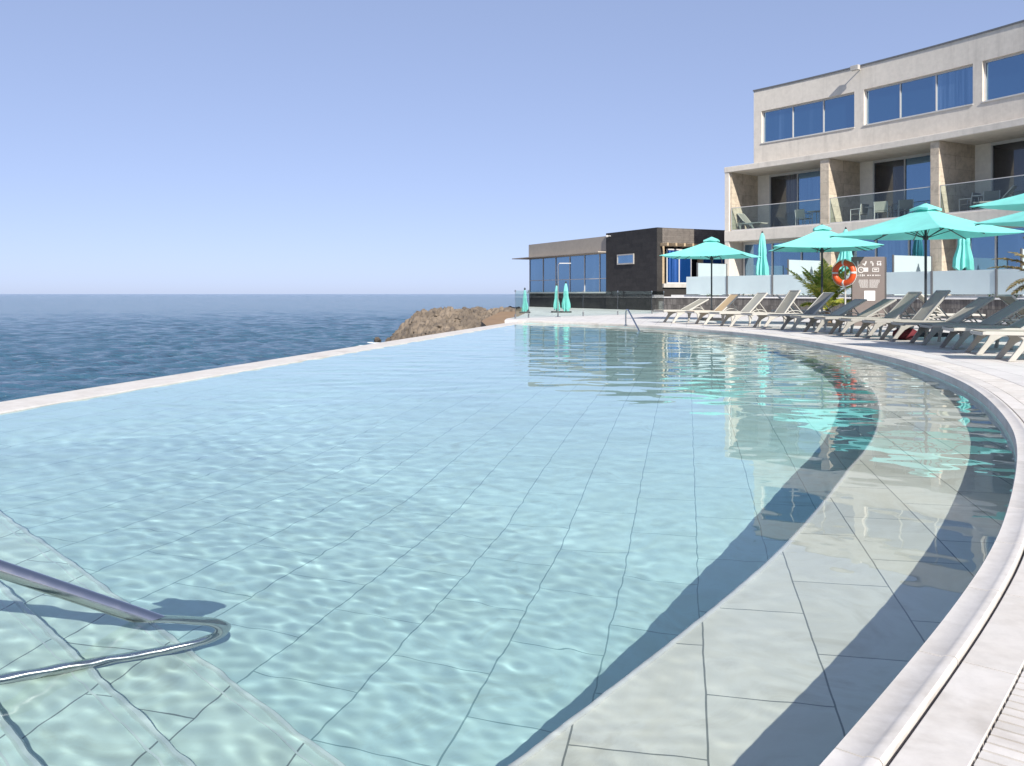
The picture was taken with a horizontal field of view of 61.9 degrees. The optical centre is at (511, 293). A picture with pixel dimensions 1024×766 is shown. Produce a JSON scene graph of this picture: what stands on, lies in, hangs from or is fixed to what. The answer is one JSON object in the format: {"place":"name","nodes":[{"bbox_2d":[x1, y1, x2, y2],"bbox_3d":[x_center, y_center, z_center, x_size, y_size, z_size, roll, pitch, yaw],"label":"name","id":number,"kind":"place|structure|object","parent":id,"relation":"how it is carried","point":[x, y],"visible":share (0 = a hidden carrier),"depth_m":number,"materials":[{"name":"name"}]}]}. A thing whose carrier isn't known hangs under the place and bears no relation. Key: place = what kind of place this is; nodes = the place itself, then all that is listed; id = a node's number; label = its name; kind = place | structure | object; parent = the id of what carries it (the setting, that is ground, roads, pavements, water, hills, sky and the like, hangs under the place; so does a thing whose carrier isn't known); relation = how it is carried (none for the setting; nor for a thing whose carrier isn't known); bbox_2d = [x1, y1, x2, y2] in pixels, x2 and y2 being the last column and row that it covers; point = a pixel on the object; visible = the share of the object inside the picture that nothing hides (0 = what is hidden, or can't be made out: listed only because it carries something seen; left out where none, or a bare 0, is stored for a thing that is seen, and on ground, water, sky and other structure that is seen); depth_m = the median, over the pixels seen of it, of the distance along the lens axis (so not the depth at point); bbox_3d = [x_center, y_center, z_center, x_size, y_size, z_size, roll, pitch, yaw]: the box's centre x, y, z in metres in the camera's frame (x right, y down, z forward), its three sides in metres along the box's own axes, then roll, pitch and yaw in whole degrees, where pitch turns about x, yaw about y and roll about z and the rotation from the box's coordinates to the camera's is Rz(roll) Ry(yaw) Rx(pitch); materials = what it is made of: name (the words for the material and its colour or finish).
{"place":"outdoors","nodes":[
{"label":"outdoors","id":0,"kind":"place"},
{"bbox_2d":[0,294,527,401],"bbox_3d":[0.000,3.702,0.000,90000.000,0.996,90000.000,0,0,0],"label":"sea","id":1,"kind":"structure","parent":0,"point":[53,343],"depth_m":82.35,"materials":[{"name":"liquid"}]},
{"bbox_2d":[374,337,381,341],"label":"boulder","id":2,"kind":"object","parent":1,"relation":"in","point":[377,339],"visible":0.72,"depth_m":60.79,"materials":[{"name":"stone"}]},
{"bbox_2d":[385,306,527,341],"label":"rock headland","id":3,"kind":"structure","parent":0,"point":[423,322],"depth_m":53.42,"materials":[{"name":"brown stone"}]},
{"bbox_2d":[481,310,524,326],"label":"earth bank","id":4,"kind":"structure","parent":0,"point":[498,318],"depth_m":41.54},
{"bbox_2d":[0,0,1023,293],"label":"sky","id":5,"kind":"structure","parent":0,"point":[147,146],"materials":[{"name":"blue"}]},
{"bbox_2d":[512,227,724,309],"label":"restaurant building","id":6,"kind":"structure","parent":0,"point":[633,268],"depth_m":49.38,"materials":[{"name":"concrete"}]},
{"bbox_2d":[529,258,542,291],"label":"window","id":7,"kind":"structure","parent":6,"relation":"in","point":[536,264],"depth_m":58.97,"materials":[{"name":"blue glass"}]},
{"bbox_2d":[543,257,554,291],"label":"window","id":8,"kind":"structure","parent":6,"relation":"in","point":[548,262],"depth_m":57.30,"materials":[{"name":"blue glass"}]},
{"bbox_2d":[555,256,568,291],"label":"window","id":9,"kind":"structure","parent":6,"relation":"in","point":[563,268],"depth_m":55.71,"materials":[{"name":"blue glass"}]},
{"bbox_2d":[569,254,583,291],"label":"window","id":10,"kind":"structure","parent":6,"relation":"in","point":[576,268],"depth_m":54.09,"materials":[{"name":"blue glass"}]},
{"bbox_2d":[584,253,598,291],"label":"window","id":11,"kind":"structure","parent":6,"relation":"in","point":[591,261],"depth_m":52.47,"materials":[{"name":"blue glass"}]},
{"bbox_2d":[599,253,605,291],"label":"window","id":12,"kind":"structure","parent":6,"relation":"in","point":[602,256],"depth_m":51.33,"materials":[{"name":"blue glass"}]},
{"bbox_2d":[617,253,633,264],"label":"slot window","id":13,"kind":"structure","parent":6,"relation":"in","point":[622,259],"depth_m":48.68,"materials":[{"name":"glass"}]},
{"bbox_2d":[666,249,691,283],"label":"window","id":14,"kind":"structure","parent":6,"relation":"in","point":[677,270],"depth_m":47.01,"materials":[{"name":"blue glass"}]},
{"bbox_2d":[703,259,724,263],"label":"window","id":15,"kind":"structure","parent":6,"relation":"in","point":[715,261],"depth_m":48.17,"materials":[{"name":"blue glass"}]},
{"bbox_2d":[505,307,1023,386],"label":"pool deck","id":16,"kind":"structure","parent":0,"point":[987,362],"depth_m":19.38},
{"bbox_2d":[0,322,520,413],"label":"infinity edge","id":17,"kind":"object","parent":16,"relation":"attached to","point":[33,402],"visible":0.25,"depth_m":10.00,"materials":[{"name":"white stone"}]},
{"bbox_2d":[519,288,529,312],"bbox_3d":[0.600,0.302,40.000,0.520,1.204,0.520,0,0,0],"label":"closed parasol","id":18,"kind":"object","parent":16,"relation":"on","point":[525,307],"visible":0.98,"depth_m":39.94,"materials":[{"name":"teal fabric"}]},
{"bbox_2d":[551,283,561,312],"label":"closed parasol","id":19,"kind":"object","parent":16,"relation":"on","point":[555,303],"visible":0.77,"depth_m":40.92,"materials":[{"name":"teal fabric"}]},
{"bbox_2d":[556,263,570,316],"bbox_3d":[1.977,-0.155,33.061,0.610,2.110,0.220,0,0,0],"label":"outdoor shower","id":20,"kind":"object","parent":16,"relation":"on","point":[558,288],"visible":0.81,"depth_m":33.05,"materials":[{"name":"silver metal"}]},
{"bbox_2d":[561,281,571,312],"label":"closed parasol","id":21,"kind":"object","parent":16,"relation":"on","point":[566,304],"visible":0.99,"depth_m":40.92,"materials":[{"name":"teal fabric"}]},
{"bbox_2d":[515,290,663,318],"bbox_3d":[4.033,0.380,36.048,0.925,1.040,12.823,0,0,35],"label":"glass fence","id":22,"kind":"object","parent":16,"relation":"on","point":[582,312],"visible":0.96,"depth_m":32.00,"materials":[{"name":"silver metal"}]},
{"bbox_2d":[654,299,710,322],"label":"sun lounger","id":23,"kind":"object","parent":16,"relation":"on","point":[693,305],"visible":0.89,"depth_m":26.72,"materials":[{"name":"white plastic"}]},
{"bbox_2d":[660,236,760,320],"bbox_3d":[6.759,-0.530,28.900,2.758,2.860,2.758,0,0,28],"label":"parasol","id":24,"kind":"object","parent":16,"relation":"on","point":[711,248],"visible":0.96,"depth_m":28.55,"materials":[{"name":"teal fabric"}]},
{"bbox_2d":[684,294,740,324],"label":"sun lounger","id":25,"kind":"object","parent":16,"relation":"on","point":[727,302],"visible":0.76,"depth_m":25.20,"materials":[{"name":"white plastic"}]},
{"bbox_2d":[709,292,773,326],"bbox_3d":[6.378,0.430,23.689,1.639,0.939,0.718,0,0,-10],"label":"sun lounger","id":26,"kind":"object","parent":16,"relation":"on","point":[754,302],"visible":0.85,"depth_m":23.61,"materials":[{"name":"white plastic"}]},
{"bbox_2d":[741,290,802,328],"bbox_3d":[6.952,0.398,22.474,1.639,1.003,0.718,0,0,-8],"label":"sun lounger","id":27,"kind":"object","parent":16,"relation":"on","point":[788,300],"visible":0.81,"depth_m":22.42,"materials":[{"name":"white plastic"}]},
{"bbox_2d":[536,323,1013,445],"bbox_3d":[1.000,1.463,14.750,16.000,0.974,32.500,0,0,0],"label":"pool basin","id":28,"kind":"object","parent":16,"relation":"in","point":[838,350],"visible":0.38,"depth_m":13.15,"materials":[{"name":"white tile"}]},
{"bbox_2d":[0,323,1015,765],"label":"pool water","id":29,"kind":"structure","parent":28,"relation":"in","point":[548,545],"depth_m":3.26,"materials":[{"name":"blue liquid"}]},
{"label":"pool steps","id":30,"kind":"structure","parent":28,"relation":"on","visible":0},
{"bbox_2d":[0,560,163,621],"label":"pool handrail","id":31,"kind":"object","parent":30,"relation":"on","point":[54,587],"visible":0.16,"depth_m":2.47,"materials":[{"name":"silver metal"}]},
{"bbox_2d":[541,323,1023,765],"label":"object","id":32,"kind":"object","parent":16,"relation":"on","point":[973,643],"visible":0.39,"depth_m":2.23,"materials":[{"name":"tile"}]},
{"bbox_2d":[517,320,1023,765],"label":"pool coping","id":33,"kind":"object","parent":32,"relation":"on","point":[956,725],"visible":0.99,"depth_m":2.08,"materials":[{"name":"white stone"}]},
{"bbox_2d":[624,309,639,330],"bbox_3d":[3.348,0.899,23.016,0.119,0.940,2.458,0,0,-6],"label":"pool handrail","id":34,"kind":"object","parent":33,"relation":"attached to","point":[631,317],"visible":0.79,"depth_m":23.91,"materials":[{"name":"silver metal"}]},
{"bbox_2d":[528,320,1023,765],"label":"drain grating","id":35,"kind":"object","parent":32,"relation":"on","point":[1004,745],"visible":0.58,"depth_m":1.83,"materials":[{"name":"white plastic"}]},
{"bbox_2d":[771,294,824,322],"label":"sun lounger","id":36,"kind":"object","parent":16,"relation":"on","point":[792,308],"visible":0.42,"depth_m":26.57,"materials":[{"name":"white plastic"}]},
{"bbox_2d":[768,292,834,330],"bbox_3d":[7.311,0.430,21.301,1.639,0.939,0.718,0,0,-5],"label":"sun lounger","id":37,"kind":"object","parent":16,"relation":"on","point":[820,301],"visible":0.69,"depth_m":21.23,"materials":[{"name":"white plastic"}]},
{"bbox_2d":[786,258,850,322],"bbox_3d":[9.175,-0.053,24.982,1.701,1.968,1.728,0,0,44],"label":"palm tree","id":38,"kind":"object","parent":16,"relation":"on","point":[814,285],"visible":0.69,"depth_m":24.78,"materials":[{"name":"green plant"}]},
{"bbox_2d":[769,224,883,326],"bbox_3d":[8.647,-0.530,23.800,2.758,2.860,2.758,0,0,14],"label":"parasol","id":39,"kind":"object","parent":16,"relation":"on","point":[820,240],"visible":0.86,"depth_m":23.28,"materials":[{"name":"teal fabric"}]},
{"bbox_2d":[790,299,866,332],"bbox_3d":[7.422,0.509,19.935,1.639,0.781,0.718,0,0,-3],"label":"sun lounger","id":40,"kind":"object","parent":16,"relation":"on","point":[846,308],"visible":0.66,"depth_m":19.94,"materials":[{"name":"beige plastic"}]},
{"bbox_2d":[659,295,1023,319],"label":"stone wall","id":41,"kind":"structure","parent":16,"relation":"on","point":[948,304],"depth_m":36.68,"materials":[{"name":"grey stone"}]},
{"bbox_2d":[686,269,1023,297],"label":"glass screen","id":42,"kind":"object","parent":41,"relation":"on","point":[996,282],"visible":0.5,"depth_m":32.98,"materials":[{"name":"grey glass"}]},
{"bbox_2d":[842,266,845,326],"bbox_3d":[9.100,-0.030,23.300,0.240,1.860,0.234,0,0,0],"label":"lifebuoy post","id":43,"kind":"object","parent":16,"relation":"on","point":[844,291],"visible":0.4,"depth_m":23.28,"materials":[{"name":"metal"}]},
{"bbox_2d":[832,259,856,286],"bbox_3d":[9.030,-0.570,23.200,0.168,0.742,0.742,0,0,-36],"label":"lifebuoy","id":44,"kind":"object","parent":43,"relation":"hanging from","point":[850,266],"visible":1,"depth_m":23.13,"materials":[{"name":"orange plastic"}]},
{"bbox_2d":[814,299,896,335],"bbox_3d":[7.559,0.504,18.710,1.639,0.792,0.718,0,0,0],"label":"sun lounger","id":45,"kind":"object","parent":16,"relation":"on","point":[871,311],"visible":0.73,"depth_m":18.63,"materials":[{"name":"beige plastic"}]},
{"bbox_2d":[851,257,885,325],"bbox_3d":[10.033,-0.070,23.995,0.930,1.940,0.104,0,0,6],"label":"information sign","id":46,"kind":"object","parent":16,"relation":"on","point":[869,284],"visible":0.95,"depth_m":23.95,"materials":[{"name":"brown metal"}]},
{"bbox_2d":[839,292,932,337],"bbox_3d":[7.670,0.426,17.543,1.639,0.948,0.718,0,0,2],"label":"sun lounger","id":47,"kind":"object","parent":16,"relation":"on","point":[902,305],"visible":0.68,"depth_m":17.52,"materials":[{"name":"beige plastic"}]},
{"bbox_2d":[892,328,916,339],"bbox_3d":[7.720,0.782,16.750,0.494,0.235,0.339,0,0,0],"label":"beach bag","id":48,"kind":"object","parent":16,"relation":"on","point":[908,334],"visible":0.52,"depth_m":16.61,"materials":[{"name":"red fabric"}]},
{"bbox_2d":[862,290,950,341],"bbox_3d":[7.680,0.414,16.376,1.639,0.973,0.718,0,0,4],"label":"sun lounger","id":49,"kind":"object","parent":16,"relation":"on","point":[930,305],"visible":0.73,"depth_m":16.30,"materials":[{"name":"beige plastic"}]},
{"bbox_2d":[830,202,1023,336],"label":"parasol","id":50,"kind":"object","parent":16,"relation":"on","point":[925,221],"visible":0.91,"depth_m":18.04,"materials":[{"name":"teal fabric"}]},
{"bbox_2d":[891,297,994,344],"bbox_3d":[7.714,0.478,15.199,1.639,0.844,0.718,0,0,7],"label":"sun lounger","id":51,"kind":"object","parent":16,"relation":"on","point":[968,310],"visible":0.61,"depth_m":15.10,"materials":[{"name":"beige plastic"}]},
{"bbox_2d":[909,294,985,321],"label":"sun lounger","id":52,"kind":"object","parent":16,"relation":"on","point":[938,311],"visible":0.3,"depth_m":21.39,"materials":[{"name":"white plastic"}]},
{"bbox_2d":[919,299,1023,349],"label":"sun lounger","id":53,"kind":"object","parent":16,"relation":"on","point":[1000,316],"visible":0.72,"depth_m":13.93,"materials":[{"name":"beige plastic"}]},
{"bbox_2d":[942,317,1023,354],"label":"sun lounger","id":54,"kind":"object","parent":16,"relation":"on","point":[1016,325],"visible":0.77,"depth_m":12.69,"materials":[{"name":"white plastic"}]},
{"bbox_2d":[969,193,1023,210],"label":"parasol","id":55,"kind":"object","parent":16,"relation":"on","point":[1014,203],"visible":1,"depth_m":12.29,"materials":[{"name":"teal fabric"}]},
{"bbox_2d":[970,329,1023,361],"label":"sun lounger","id":56,"kind":"object","parent":16,"relation":"on","point":[1015,336],"visible":1,"depth_m":11.63,"materials":[{"name":"white plastic"}]},
{"bbox_2d":[974,211,1023,226],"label":"parasol","id":57,"kind":"object","parent":16,"relation":"on","point":[1016,219],"visible":1,"depth_m":15.14,"materials":[{"name":"teal fabric"}]},
{"bbox_2d":[987,237,1023,294],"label":"palm tree","id":58,"kind":"object","parent":16,"relation":"on","point":[1020,281],"visible":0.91,"depth_m":23.58,"materials":[{"name":"green plant"}]},
{"bbox_2d":[997,295,1023,323],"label":"sun lounger","id":59,"kind":"object","parent":16,"relation":"on","point":[1008,299],"visible":0.38,"depth_m":17.72,"materials":[{"name":"grey fabric"}]},
{"bbox_2d":[707,293,1020,296],"bbox_3d":[15.316,0.083,31.360,1.419,0.240,23.421,0,0,-27],"label":"ground cover","id":60,"kind":"object","parent":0,"point":[850,294],"visible":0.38,"depth_m":36.89,"materials":[{"name":"grey plant"}]},
{"bbox_2d":[724,20,1023,294],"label":"hotel building","id":61,"kind":"structure","parent":0,"point":[940,125],"depth_m":38.20,"materials":[{"name":"beige paint"}]},
{"bbox_2d":[697,263,726,294],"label":"terrace divider","id":62,"kind":"object","parent":61,"relation":"on","point":[703,269],"visible":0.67,"depth_m":43.04,"materials":[{"name":"white glass"}]},
{"bbox_2d":[735,213,767,228],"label":"sun lounger","id":63,"kind":"object","parent":61,"relation":"on","point":[745,220],"visible":0.91,"depth_m":43.84,"materials":[{"name":"white plastic"}]},
{"bbox_2d":[756,231,768,274],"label":"closed parasol","id":64,"kind":"object","parent":61,"relation":"on","point":[762,267],"visible":0.87,"depth_m":40.44,"materials":[{"name":"teal fabric"}]},
{"bbox_2d":[743,239,819,294],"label":"terrace window","id":65,"kind":"structure","parent":61,"relation":"in","point":[777,261],"depth_m":42.95,"materials":[{"name":"blue glass"}]},
{"bbox_2d":[769,168,819,226],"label":"balcony door","id":66,"kind":"structure","parent":61,"relation":"in","point":[804,185],"depth_m":43.70,"materials":[{"name":"blue glass"}]},
{"bbox_2d":[795,209,811,224],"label":"balcony chair","id":67,"kind":"object","parent":61,"relation":"on","point":[800,214],"visible":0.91,"depth_m":41.25,"materials":[{"name":"grey plastic"}]},
{"bbox_2d":[787,259,820,294],"bbox_3d":[13.347,-0.725,38.885,2.440,1.650,0.060,0,0,-34],"label":"terrace divider","id":68,"kind":"object","parent":61,"relation":"on","point":[796,266],"visible":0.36,"depth_m":38.73,"materials":[{"name":"white glass"}]},
{"bbox_2d":[761,93,854,143],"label":"window","id":69,"kind":"structure","parent":61,"relation":"in","point":[832,114],"depth_m":41.56,"materials":[{"name":"blue glass"}]},
{"bbox_2d":[807,211,819,223],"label":"balcony table","id":70,"kind":"object","parent":61,"relation":"on","point":[812,212],"visible":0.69,"depth_m":40.67,"materials":[{"name":"white metal"}]},
{"bbox_2d":[836,227,852,272],"bbox_3d":[14.443,-1.400,36.920,0.778,3.000,0.756,0,0,-30],"label":"closed parasol","id":71,"kind":"object","parent":61,"relation":"on","point":[848,255],"visible":0.35,"depth_m":36.77,"materials":[{"name":"teal fabric"}]},
{"bbox_2d":[850,204,868,220],"bbox_3d":[15.901,-3.651,39.018,0.600,0.864,0.596,0,0,-30],"label":"balcony chair","id":72,"kind":"object","parent":61,"relation":"on","point":[862,210],"visible":0.91,"depth_m":38.84,"materials":[{"name":"grey plastic"}]},
{"bbox_2d":[865,206,875,218],"bbox_3d":[16.338,-3.587,38.899,0.660,0.736,0.660,0,0,0],"label":"balcony table","id":73,"kind":"object","parent":61,"relation":"on","point":[870,207],"visible":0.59,"depth_m":38.73,"materials":[{"name":"white metal"}]},
{"bbox_2d":[874,201,890,218],"bbox_3d":[16.452,-3.651,37.898,0.600,0.864,0.596,0,0,40],"label":"balcony chair","id":74,"kind":"object","parent":61,"relation":"on","point":[880,206],"visible":0.91,"depth_m":37.72,"materials":[{"name":"white plastic"}]},
{"bbox_2d":[846,239,929,294],"bbox_3d":[16.784,-1.288,37.669,0.152,2.775,4.937,0,0,-31],"label":"terrace window","id":75,"kind":"structure","parent":61,"relation":"in","point":[890,247],"depth_m":37.68,"materials":[{"name":"blue glass"}]},
{"bbox_2d":[873,153,929,218],"bbox_3d":[18.162,-4.730,38.180,0.147,3.020,4.493,0,0,-31],"label":"balcony door","id":76,"kind":"structure","parent":61,"relation":"in","point":[912,171],"depth_m":38.94,"materials":[{"name":"blue glass"}]},
{"bbox_2d":[898,199,913,214],"bbox_3d":[17.141,-3.651,37.166,0.600,0.864,0.596,0,0,20],"label":"balcony chair","id":77,"kind":"object","parent":61,"relation":"on","point":[906,205],"visible":0.69,"depth_m":36.94,"materials":[{"name":"grey plastic"}]},
{"bbox_2d":[892,255,932,294],"bbox_3d":[16.135,-0.725,34.365,2.440,1.650,0.060,0,0,-29],"label":"terrace divider","id":78,"kind":"object","parent":61,"relation":"on","point":[900,263],"visible":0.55,"depth_m":34.29,"materials":[{"name":"white glass"}]},
{"bbox_2d":[863,64,972,125],"bbox_3d":[17.463,-8.489,36.814,0.327,1.678,5.175,0,0,-30],"label":"window","id":79,"kind":"structure","parent":61,"relation":"in","point":[950,89],"depth_m":36.74,"materials":[{"name":"blue glass"}]},
{"bbox_2d":[952,238,973,294],"bbox_3d":[17.089,-1.375,32.303,0.751,2.950,0.696,0,0,28],"label":"closed parasol","id":80,"kind":"object","parent":61,"relation":"on","point":[963,257],"visible":0.59,"depth_m":32.15,"materials":[{"name":"teal fabric"}]},
{"bbox_2d":[959,193,980,210],"bbox_3d":[18.654,-3.651,34.758,0.600,0.864,0.596,0,0,-30],"label":"balcony chair","id":81,"kind":"object","parent":61,"relation":"on","point":[972,201],"visible":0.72,"depth_m":34.58,"materials":[{"name":"grey"}]},
{"bbox_2d":[972,195,982,209],"bbox_3d":[18.861,-3.587,34.362,0.660,0.736,0.660,0,0,0],"label":"balcony table","id":82,"kind":"object","parent":61,"relation":"on","point":[978,196],"visible":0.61,"depth_m":34.35,"materials":[{"name":"white metal"}]},
{"bbox_2d":[956,226,1023,294],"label":"terrace window","id":83,"kind":"structure","parent":61,"relation":"in","point":[984,249],"depth_m":33.57,"materials":[{"name":"blue glass"}]},
{"bbox_2d":[983,190,999,208],"bbox_3d":[19.120,-3.651,34.008,0.600,0.864,0.596,0,0,30],"label":"balcony chair","id":84,"kind":"object","parent":61,"relation":"on","point":[991,195],"visible":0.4,"depth_m":33.80,"materials":[{"name":"grey"}]},
{"bbox_2d":[973,185,1016,208],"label":"sun lounger","id":85,"kind":"object","parent":61,"relation":"on","point":[1010,190],"visible":0.24,"depth_m":33.21,"materials":[{"name":"white plastic"}]},
{"bbox_2d":[981,51,1023,102],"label":"window","id":86,"kind":"structure","parent":61,"relation":"in","point":[1003,76],"depth_m":33.55,"materials":[{"name":"blue glass"}]},
{"bbox_2d":[991,137,1023,198],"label":"balcony door","id":87,"kind":"structure","parent":61,"relation":"in","point":[1007,156],"depth_m":34.69,"materials":[{"name":"black glass"}]},
{"bbox_2d":[1020,248,1023,294],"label":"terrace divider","id":88,"kind":"object","parent":61,"relation":"on","point":[1022,252],"visible":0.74,"depth_m":29.12,"materials":[{"name":"white glass"}]}
]}

